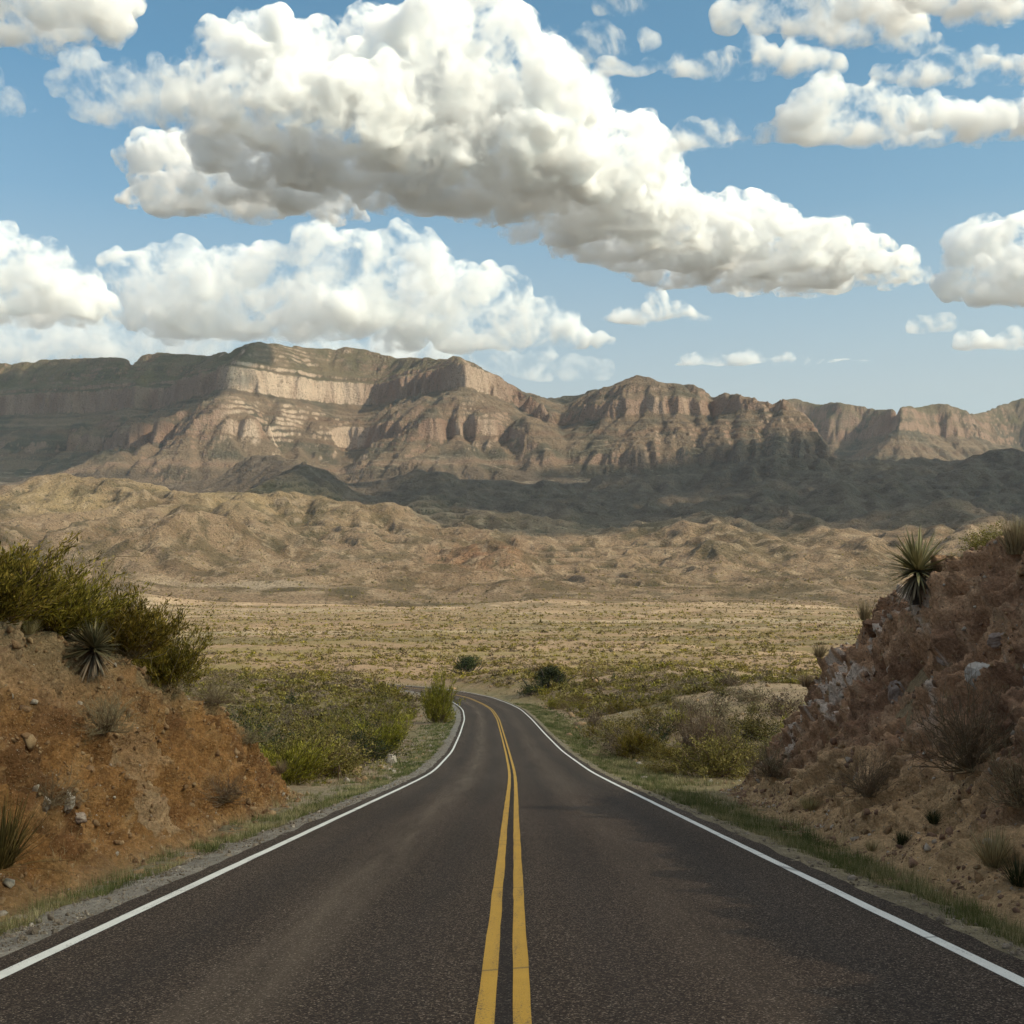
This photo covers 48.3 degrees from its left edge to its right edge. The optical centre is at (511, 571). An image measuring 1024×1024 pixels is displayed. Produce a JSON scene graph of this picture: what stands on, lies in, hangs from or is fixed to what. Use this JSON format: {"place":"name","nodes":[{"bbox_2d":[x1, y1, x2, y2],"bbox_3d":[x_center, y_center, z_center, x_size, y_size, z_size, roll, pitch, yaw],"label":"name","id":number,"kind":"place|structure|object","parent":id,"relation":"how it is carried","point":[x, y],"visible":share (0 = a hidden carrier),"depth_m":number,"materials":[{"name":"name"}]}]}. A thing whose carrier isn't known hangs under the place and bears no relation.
{"place":"outdoors","nodes":[
{"label":"outdoors","id":0,"kind":"place"},
{"bbox_2d":[0,616,304,935],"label":"earth bank","id":1,"kind":"structure","parent":0,"point":[193,753],"depth_m":19.05,"materials":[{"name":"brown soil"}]},
{"bbox_2d":[20,617,49,634],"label":"grass tuft","id":2,"kind":"object","parent":1,"relation":"on","point":[33,629],"visible":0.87,"depth_m":19.75,"materials":[{"name":"plant"}]},
{"bbox_2d":[0,786,88,885],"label":"grass tuft","id":3,"kind":"object","parent":1,"relation":"on","point":[9,854],"visible":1,"depth_m":12.52,"materials":[{"name":"green plant"}]},
{"bbox_2d":[0,537,96,623],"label":"shrub","id":4,"kind":"object","parent":1,"relation":"on","point":[61,572],"visible":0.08,"depth_m":20.02,"materials":[{"name":"green plant"}]},
{"bbox_2d":[0,531,106,624],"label":"shrub","id":5,"kind":"object","parent":1,"relation":"on","point":[18,590],"visible":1,"depth_m":18.77,"materials":[{"name":"green plant"}]},
{"bbox_2d":[20,742,89,809],"bbox_3d":[-6.340,2.806,15.494,1.159,0.996,1.123,0,0,32],"label":"dry brush","id":6,"kind":"object","parent":1,"relation":"on","point":[53,800],"visible":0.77,"depth_m":15.53,"materials":[{"name":"brown plant"}]},
{"bbox_2d":[62,788,74,813],"bbox_3d":[-6.135,3.174,15.793,0.226,0.394,0.174,0,0,34],"label":"boulder","id":7,"kind":"object","parent":1,"relation":"on","point":[68,808],"visible":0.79,"depth_m":15.72,"materials":[{"name":"white stone"}]},
{"bbox_2d":[75,812,86,823],"bbox_3d":[-6.065,3.459,16.052,0.189,0.180,0.237,0,0,-25],"label":"boulder","id":8,"kind":"object","parent":1,"relation":"on","point":[80,817],"visible":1,"depth_m":15.97,"materials":[{"name":"beige stone"}]},
{"bbox_2d":[11,539,159,638],"bbox_3d":[-8.483,0.342,21.279,3.096,1.962,3.341,0,0,7],"label":"shrub","id":9,"kind":"object","parent":1,"relation":"on","point":[80,604],"visible":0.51,"depth_m":20.92,"materials":[{"name":"green plant"}]},
{"bbox_2d":[61,611,122,683],"bbox_3d":[-7.669,1.384,20.831,1.464,1.460,1.362,0,0,28],"label":"yucca","id":10,"kind":"object","parent":1,"relation":"on","point":[92,640],"visible":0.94,"depth_m":20.68,"materials":[{"name":"green plant"}]},
{"bbox_2d":[68,679,145,741],"bbox_3d":[-6.835,2.270,19.032,1.314,1.076,1.513,0,0,9],"label":"dry brush","id":11,"kind":"object","parent":1,"relation":"on","point":[106,727],"visible":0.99,"depth_m":19.01,"materials":[{"name":"plant"}]},
{"bbox_2d":[76,567,195,662],"bbox_3d":[-7.759,0.831,22.896,3.102,1.918,4.225,0,0,-30],"label":"shrub","id":12,"kind":"object","parent":1,"relation":"on","point":[139,632],"visible":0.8,"depth_m":22.62,"materials":[{"name":"green plant"}]},
{"bbox_2d":[0,621,308,934],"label":"loose stones","id":13,"kind":"object","parent":1,"relation":"on","point":[29,739],"visible":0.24,"depth_m":19.32,"materials":[{"name":"stone"}]},
{"bbox_2d":[131,604,222,693],"bbox_3d":[-7.787,1.684,25.654,2.834,2.091,2.227,0,0,29],"label":"shrub","id":14,"kind":"object","parent":1,"relation":"on","point":[173,665],"visible":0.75,"depth_m":25.39,"materials":[{"name":"green plant"}]},
{"bbox_2d":[182,665,256,709],"bbox_3d":[-7.537,2.973,29.412,1.983,1.151,1.987,0,0,-7],"label":"dry brush","id":15,"kind":"object","parent":1,"relation":"on","point":[212,697],"visible":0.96,"depth_m":29.27,"materials":[{"name":"beige plant"}]},
{"bbox_2d":[194,769,265,806],"bbox_3d":[-6.092,4.599,24.409,1.430,0.955,1.536,0,0,22],"label":"dry brush","id":16,"kind":"object","parent":1,"relation":"on","point":[227,791],"visible":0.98,"depth_m":24.45,"materials":[{"name":"plant"}]},
{"bbox_2d":[236,715,284,747],"bbox_3d":[-6.899,4.260,30.325,1.708,0.793,1.851,0,0,17],"label":"dry brush","id":17,"kind":"object","parent":1,"relation":"on","point":[247,739],"visible":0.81,"depth_m":30.30,"materials":[{"name":"beige plant"}]},
{"bbox_2d":[270,756,288,773],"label":"grass tuft","id":18,"kind":"object","parent":1,"relation":"on","point":[281,769],"visible":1,"depth_m":33.24,"materials":[{"name":"plant"}]},
{"bbox_2d":[0,684,1023,1023],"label":"road","id":19,"kind":"structure","parent":0,"point":[638,910],"depth_m":9.68,"materials":[{"name":"grey asphalt"}]},
{"bbox_2d":[0,690,464,978],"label":"road marking","id":20,"kind":"object","parent":19,"relation":"on","point":[36,958],"visible":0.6,"depth_m":11.44,"materials":[{"name":"white paint"}]},
{"bbox_2d":[390,686,531,1023],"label":"road marking","id":21,"kind":"object","parent":19,"relation":"on","point":[521,1001],"visible":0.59,"depth_m":9.41,"materials":[{"name":"yellow paint"}]},
{"bbox_2d":[414,688,510,1023],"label":"road marking","id":22,"kind":"object","parent":19,"relation":"on","point":[485,1009],"visible":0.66,"depth_m":9.36,"materials":[{"name":"yellow paint"}]},
{"bbox_2d":[406,685,1023,986],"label":"road marking","id":23,"kind":"object","parent":19,"relation":"on","point":[1009,975],"visible":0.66,"depth_m":11.05,"materials":[{"name":"white paint"}]},
{"bbox_2d":[0,441,1023,607],"bbox_3d":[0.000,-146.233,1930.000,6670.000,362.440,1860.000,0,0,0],"label":"hills","id":24,"kind":"structure","parent":0,"point":[774,505],"depth_m":1674.50,"materials":[{"name":"soil"}]},
{"bbox_2d":[0,342,1023,486],"bbox_3d":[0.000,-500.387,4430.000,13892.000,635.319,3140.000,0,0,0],"label":"mesa","id":25,"kind":"structure","parent":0,"point":[349,415],"depth_m":3406.32,"materials":[{"name":"stone"}]},
{"bbox_2d":[0,590,1023,959],"bbox_3d":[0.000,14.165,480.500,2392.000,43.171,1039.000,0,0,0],"label":"desert ground","id":26,"kind":"structure","parent":0,"point":[562,608],"depth_m":372.79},
{"bbox_2d":[0,736,453,955],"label":"gravel","id":27,"kind":"structure","parent":26,"relation":"on","point":[33,930],"depth_m":13.59,"materials":[{"name":"grey gravel"}]},
{"bbox_2d":[0,707,455,935],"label":"verge grass","id":28,"kind":"structure","parent":26,"relation":"on","point":[408,769],"depth_m":23.15,"materials":[{"name":"green plant"}]},
{"bbox_2d":[231,702,285,735],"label":"shrub","id":29,"kind":"object","parent":26,"relation":"on","point":[240,721],"visible":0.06,"depth_m":82.44,"materials":[{"name":"green plant"}]},
{"bbox_2d":[228,705,294,750],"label":"shrub","id":30,"kind":"object","parent":26,"relation":"on","point":[250,728],"visible":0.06,"depth_m":54.68,"materials":[{"name":"green plant"}]},
{"bbox_2d":[257,728,292,754],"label":"shrub","id":31,"kind":"object","parent":26,"relation":"on","point":[275,745],"visible":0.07,"depth_m":51.11,"materials":[{"name":"green plant"}]},
{"bbox_2d":[245,708,334,743],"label":"shrub","id":32,"kind":"object","parent":26,"relation":"on","point":[300,732],"visible":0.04,"depth_m":62.53,"materials":[{"name":"green plant"}]},
{"bbox_2d":[246,718,341,785],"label":"shrub","id":33,"kind":"object","parent":26,"relation":"on","point":[299,769],"visible":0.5,"depth_m":44.01,"materials":[{"name":"green plant"}]},
{"bbox_2d":[280,702,328,722],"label":"shrub","id":34,"kind":"object","parent":26,"relation":"on","point":[309,712],"visible":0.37,"depth_m":122.71,"materials":[{"name":"green plant"}]},
{"bbox_2d":[260,693,387,778],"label":"shrub","id":35,"kind":"object","parent":26,"relation":"on","point":[345,763],"visible":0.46,"depth_m":48.73,"materials":[{"name":"green plant"}]},
{"bbox_2d":[264,707,384,758],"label":"shrub","id":36,"kind":"object","parent":26,"relation":"on","point":[335,724],"visible":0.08,"depth_m":67.63,"materials":[{"name":"green plant"}]},
{"bbox_2d":[260,717,392,756],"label":"shrub","id":37,"kind":"object","parent":26,"relation":"on","point":[329,734],"visible":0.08,"depth_m":56.09,"materials":[{"name":"green plant"}]},
{"bbox_2d":[298,714,396,760],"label":"shrub","id":38,"kind":"object","parent":26,"relation":"on","point":[354,732],"visible":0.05,"depth_m":64.14,"materials":[{"name":"green plant"}]},
{"bbox_2d":[287,726,410,763],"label":"shrub","id":39,"kind":"object","parent":26,"relation":"on","point":[383,749],"visible":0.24,"depth_m":62.41,"materials":[{"name":"green plant"}]},
{"bbox_2d":[319,709,412,732],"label":"shrub","id":40,"kind":"object","parent":26,"relation":"on","point":[375,719],"visible":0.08,"depth_m":82.04,"materials":[{"name":"green plant"}]},
{"bbox_2d":[328,701,424,758],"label":"shrub","id":41,"kind":"object","parent":26,"relation":"on","point":[390,737],"visible":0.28,"depth_m":68.72,"materials":[{"name":"green plant"}]},
{"bbox_2d":[418,661,464,722],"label":"shrub","id":42,"kind":"object","parent":26,"relation":"on","point":[438,705],"visible":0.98,"depth_m":115.42,"materials":[{"name":"green plant"}]},
{"bbox_2d":[446,654,483,673],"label":"shrub","id":43,"kind":"object","parent":26,"relation":"on","point":[466,664],"visible":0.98,"depth_m":266.87,"materials":[{"name":"green plant"}]},
{"bbox_2d":[2,512,930,728],"bbox_3d":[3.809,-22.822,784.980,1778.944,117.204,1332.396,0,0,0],"label":"scrub","id":44,"kind":"object","parent":26,"relation":"on","point":[558,694],"visible":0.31,"depth_m":328.68,"materials":[{"name":"green plant"}]},
{"bbox_2d":[181,667,817,786],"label":"dry grass","id":45,"kind":"structure","parent":26,"relation":"on","point":[346,782],"depth_m":73.89,"materials":[{"name":"plant"}]},
{"bbox_2d":[197,667,804,784],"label":"loose stones","id":46,"kind":"object","parent":26,"relation":"on","point":[358,779],"visible":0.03,"depth_m":62.67,"materials":[{"name":"beige stone"}]},
{"bbox_2d":[515,672,555,696],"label":"shrub","id":47,"kind":"object","parent":26,"relation":"on","point":[528,688],"visible":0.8,"depth_m":167.76,"materials":[{"name":"green plant"}]},
{"bbox_2d":[522,664,576,689],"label":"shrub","id":48,"kind":"object","parent":26,"relation":"on","point":[549,673],"visible":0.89,"depth_m":171.32,"materials":[{"name":"green plant"}]},
{"bbox_2d":[578,721,604,737],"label":"shrub","id":49,"kind":"object","parent":26,"relation":"on","point":[592,728],"visible":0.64,"depth_m":91.80,"materials":[{"name":"green plant"}]},
{"bbox_2d":[580,702,618,725],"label":"shrub","id":50,"kind":"object","parent":26,"relation":"on","point":[592,720],"visible":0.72,"depth_m":104.80,"materials":[{"name":"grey plant"}]},
{"bbox_2d":[572,713,638,743],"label":"shrub","id":51,"kind":"object","parent":26,"relation":"on","point":[609,729],"visible":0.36,"depth_m":82.25,"materials":[{"name":"green plant"}]},
{"bbox_2d":[598,693,636,711],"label":"shrub","id":52,"kind":"object","parent":26,"relation":"on","point":[619,704],"visible":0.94,"depth_m":119.92,"materials":[{"name":"green plant"}]},
{"bbox_2d":[575,713,670,755],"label":"shrub","id":53,"kind":"object","parent":26,"relation":"on","point":[609,747],"visible":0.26,"depth_m":69.35,"materials":[{"name":"green plant"}]},
{"bbox_2d":[611,719,663,759],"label":"shrub","id":54,"kind":"object","parent":26,"relation":"on","point":[637,739],"visible":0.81,"depth_m":65.35,"materials":[{"name":"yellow plant"}]},
{"bbox_2d":[610,699,680,730],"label":"shrub","id":55,"kind":"object","parent":26,"relation":"on","point":[647,717],"visible":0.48,"depth_m":90.88,"materials":[{"name":"green plant"}]},
{"bbox_2d":[630,740,668,761],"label":"shrub","id":56,"kind":"object","parent":26,"relation":"on","point":[653,752],"visible":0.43,"depth_m":62.92,"materials":[{"name":"green plant"}]},
{"bbox_2d":[639,715,673,742],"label":"shrub","id":57,"kind":"object","parent":26,"relation":"on","point":[662,738],"visible":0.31,"depth_m":77.55,"materials":[{"name":"green plant"}]},
{"bbox_2d":[636,700,685,739],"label":"shrub","id":58,"kind":"object","parent":26,"relation":"on","point":[665,727],"visible":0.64,"depth_m":79.34,"materials":[{"name":"green plant"}]},
{"bbox_2d":[628,751,697,774],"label":"shrub","id":59,"kind":"object","parent":26,"relation":"on","point":[660,767],"visible":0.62,"depth_m":52.00,"materials":[{"name":"green plant"}]},
{"bbox_2d":[655,690,679,703],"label":"shrub","id":60,"kind":"object","parent":26,"relation":"on","point":[669,699],"visible":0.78,"depth_m":118.23,"materials":[{"name":"green plant"}]},
{"bbox_2d":[647,744,691,761],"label":"shrub","id":61,"kind":"object","parent":26,"relation":"on","point":[665,750],"visible":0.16,"depth_m":60.53,"materials":[{"name":"green plant"}]},
{"bbox_2d":[662,699,693,727],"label":"shrub","id":62,"kind":"object","parent":26,"relation":"on","point":[668,718],"visible":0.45,"depth_m":82.84,"materials":[{"name":"green plant"}]},
{"bbox_2d":[651,683,706,711],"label":"shrub","id":63,"kind":"object","parent":26,"relation":"on","point":[681,703],"visible":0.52,"depth_m":102.39,"materials":[{"name":"grey plant"}]},
{"bbox_2d":[675,696,723,715],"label":"shrub","id":64,"kind":"object","parent":26,"relation":"on","point":[695,710],"visible":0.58,"depth_m":93.49,"materials":[{"name":"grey plant"}]},
{"bbox_2d":[667,691,741,763],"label":"dry brush","id":65,"kind":"object","parent":26,"relation":"on","point":[693,730],"visible":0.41,"depth_m":54.72,"materials":[{"name":"brown plant"}]},
{"bbox_2d":[658,719,768,779],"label":"shrub","id":66,"kind":"object","parent":26,"relation":"on","point":[717,759],"visible":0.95,"depth_m":49.20,"materials":[{"name":"green plant"}]},
{"bbox_2d":[674,703,759,744],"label":"shrub","id":67,"kind":"object","parent":26,"relation":"on","point":[723,725],"visible":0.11,"depth_m":62.69,"materials":[{"name":"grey plant"}]},
{"bbox_2d":[684,685,758,718],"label":"shrub","id":68,"kind":"object","parent":26,"relation":"on","point":[718,709],"visible":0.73,"depth_m":86.62,"materials":[{"name":"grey plant"}]},
{"bbox_2d":[708,682,739,696],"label":"shrub","id":69,"kind":"object","parent":26,"relation":"on","point":[724,691],"visible":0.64,"depth_m":114.35,"materials":[{"name":"green plant"}]},
{"bbox_2d":[707,684,753,701],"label":"shrub","id":70,"kind":"object","parent":26,"relation":"on","point":[740,692],"visible":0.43,"depth_m":101.19,"materials":[{"name":"grey plant"}]},
{"bbox_2d":[719,670,751,685],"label":"shrub","id":71,"kind":"object","parent":26,"relation":"on","point":[727,680],"visible":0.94,"depth_m":120.65,"materials":[{"name":"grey plant"}]},
{"bbox_2d":[710,704,788,742],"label":"shrub","id":72,"kind":"object","parent":26,"relation":"on","point":[752,726],"visible":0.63,"depth_m":66.72,"materials":[{"name":"green plant"}]},
{"bbox_2d":[726,726,778,759],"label":"shrub","id":73,"kind":"object","parent":26,"relation":"on","point":[764,739],"visible":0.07,"depth_m":56.99,"materials":[{"name":"green plant"}]},
{"bbox_2d":[734,678,778,704],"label":"shrub","id":74,"kind":"object","parent":26,"relation":"on","point":[755,692],"visible":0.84,"depth_m":98.39,"materials":[{"name":"grey plant"}]},
{"bbox_2d":[513,702,1023,947],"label":"verge grass","id":75,"kind":"structure","parent":26,"relation":"on","point":[691,800],"depth_m":22.00,"materials":[{"name":"green plant"}]},
{"bbox_2d":[742,682,805,718],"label":"shrub","id":76,"kind":"object","parent":26,"relation":"on","point":[781,713],"visible":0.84,"depth_m":86.00,"materials":[{"name":"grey plant"}]},
{"bbox_2d":[551,734,1023,956],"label":"gravel","id":77,"kind":"structure","parent":26,"relation":"on","point":[942,920],"depth_m":12.73,"materials":[{"name":"grey gravel"}]},
{"bbox_2d":[720,532,1023,931],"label":"rock bank","id":78,"kind":"object","parent":26,"relation":"on","point":[999,593],"visible":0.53,"depth_m":21.06,"materials":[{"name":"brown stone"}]},
{"bbox_2d":[737,735,792,782],"bbox_3d":[7.167,5.158,31.742,1.941,1.660,1.858,0,0,23],"label":"dry brush","id":79,"kind":"object","parent":78,"relation":"on","point":[771,768],"visible":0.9,"depth_m":31.72,"materials":[{"name":"brown plant"}]},
{"bbox_2d":[788,669,818,686],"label":"grass tuft","id":80,"kind":"object","parent":78,"relation":"on","point":[807,681],"visible":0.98,"depth_m":32.37,"materials":[{"name":"plant"}]},
{"bbox_2d":[792,793,822,812],"bbox_3d":[6.464,5.051,25.202,0.941,0.407,0.977,0,0,-11],"label":"grass tuft","id":81,"kind":"object","parent":78,"relation":"on","point":[806,805],"visible":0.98,"depth_m":25.16,"materials":[{"name":"plant"}]},
{"bbox_2d":[804,640,827,657],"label":"grass tuft","id":82,"kind":"object","parent":78,"relation":"on","point":[817,652],"visible":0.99,"depth_m":30.88,"materials":[{"name":"plant"}]},
{"bbox_2d":[813,742,900,804],"bbox_3d":[6.313,3.625,20.427,1.883,1.217,1.754,0,0,38],"label":"dry brush","id":83,"kind":"object","parent":78,"relation":"on","point":[871,786],"visible":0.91,"depth_m":20.36,"materials":[{"name":"brown plant"}]},
{"bbox_2d":[850,599,874,619],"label":"grass tuft","id":84,"kind":"object","parent":78,"relation":"on","point":[863,615],"visible":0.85,"depth_m":28.78,"materials":[{"name":"plant"}]},
{"bbox_2d":[862,620,879,637],"bbox_3d":[8.598,1.334,26.439,0.829,0.440,0.943,0,0,-29],"label":"boulder","id":85,"kind":"object","parent":78,"relation":"on","point":[867,624],"visible":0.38,"depth_m":26.41,"materials":[{"name":"brown stone"}]},
{"bbox_2d":[862,837,880,850],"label":"grass tuft","id":86,"kind":"object","parent":78,"relation":"on","point":[871,847],"visible":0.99,"depth_m":18.22,"materials":[{"name":"plant"}]},
{"bbox_2d":[719,540,1023,928],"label":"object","id":87,"kind":"object","parent":78,"relation":"on","point":[978,877],"visible":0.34,"depth_m":20.34,"materials":[{"name":"brown stone"}]},
{"bbox_2d":[888,680,904,702],"bbox_3d":[8.251,2.421,24.045,0.459,1.083,0.748,0,0,-42],"label":"boulder","id":88,"kind":"object","parent":78,"relation":"on","point":[894,692],"visible":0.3,"depth_m":24.00,"materials":[{"name":"grey stone"}]},
{"bbox_2d":[883,826,914,844],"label":"grass tuft","id":89,"kind":"object","parent":78,"relation":"on","point":[902,839],"visible":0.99,"depth_m":17.24,"materials":[{"name":"green plant"}]},
{"bbox_2d":[880,525,954,613],"bbox_3d":[8.417,0.000,23.580,2.004,1.970,1.975,0,0,-12],"label":"yucca","id":90,"kind":"object","parent":78,"relation":"on","point":[916,560],"visible":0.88,"depth_m":23.52,"materials":[{"name":"green plant"}]},
{"bbox_2d":[921,805,950,823],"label":"grass tuft","id":91,"kind":"object","parent":78,"relation":"on","point":[931,818],"visible":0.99,"depth_m":17.51,"materials":[{"name":"green plant"}]},
{"bbox_2d":[896,663,1023,783],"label":"dry brush","id":92,"kind":"object","parent":78,"relation":"on","point":[966,750],"visible":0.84,"depth_m":17.27,"materials":[{"name":"plant"}]},
{"bbox_2d":[938,520,1010,554],"bbox_3d":[9.892,-0.676,23.238,1.731,0.771,3.155,0,0,4],"label":"shrub","id":93,"kind":"object","parent":78,"relation":"on","point":[981,541],"visible":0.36,"depth_m":23.41,"materials":[{"name":"green plant"}]},
{"bbox_2d":[964,662,988,689],"bbox_3d":[7.843,1.792,19.043,0.422,0.568,0.568,0,0,-40],"label":"boulder","id":94,"kind":"object","parent":78,"relation":"on","point":[973,666],"visible":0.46,"depth_m":19.01,"materials":[{"name":"white stone"}]},
{"bbox_2d":[954,821,1020,872],"bbox_3d":[5.773,3.308,13.957,1.318,0.573,1.411,0,0,-5],"label":"grass tuft","id":95,"kind":"object","parent":78,"relation":"on","point":[988,853],"visible":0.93,"depth_m":13.82,"materials":[{"name":"plant"}]},
{"bbox_2d":[954,728,1023,816],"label":"dry brush","id":96,"kind":"object","parent":78,"relation":"on","point":[1019,803],"visible":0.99,"depth_m":15.00,"materials":[{"name":"plant"}]},
{"bbox_2d":[987,632,1005,648],"bbox_3d":[8.642,1.185,19.894,0.709,0.385,0.509,0,0,16],"label":"boulder","id":97,"kind":"object","parent":78,"relation":"on","point":[993,641],"visible":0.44,"depth_m":19.87,"materials":[{"name":"grey stone"}]},
{"bbox_2d":[988,510,1023,554],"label":"grass tuft","id":98,"kind":"object","parent":78,"relation":"on","point":[1011,538],"visible":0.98,"depth_m":20.61,"materials":[{"name":"plant"}]},
{"bbox_2d":[992,847,1023,886],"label":"grass tuft","id":99,"kind":"object","parent":78,"relation":"on","point":[1017,873],"visible":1,"depth_m":12.77,"materials":[{"name":"green plant"}]},
{"bbox_2d":[0,0,1023,413],"label":"sky","id":100,"kind":"structure","parent":0,"point":[820,202],"materials":[{"name":"blue"}]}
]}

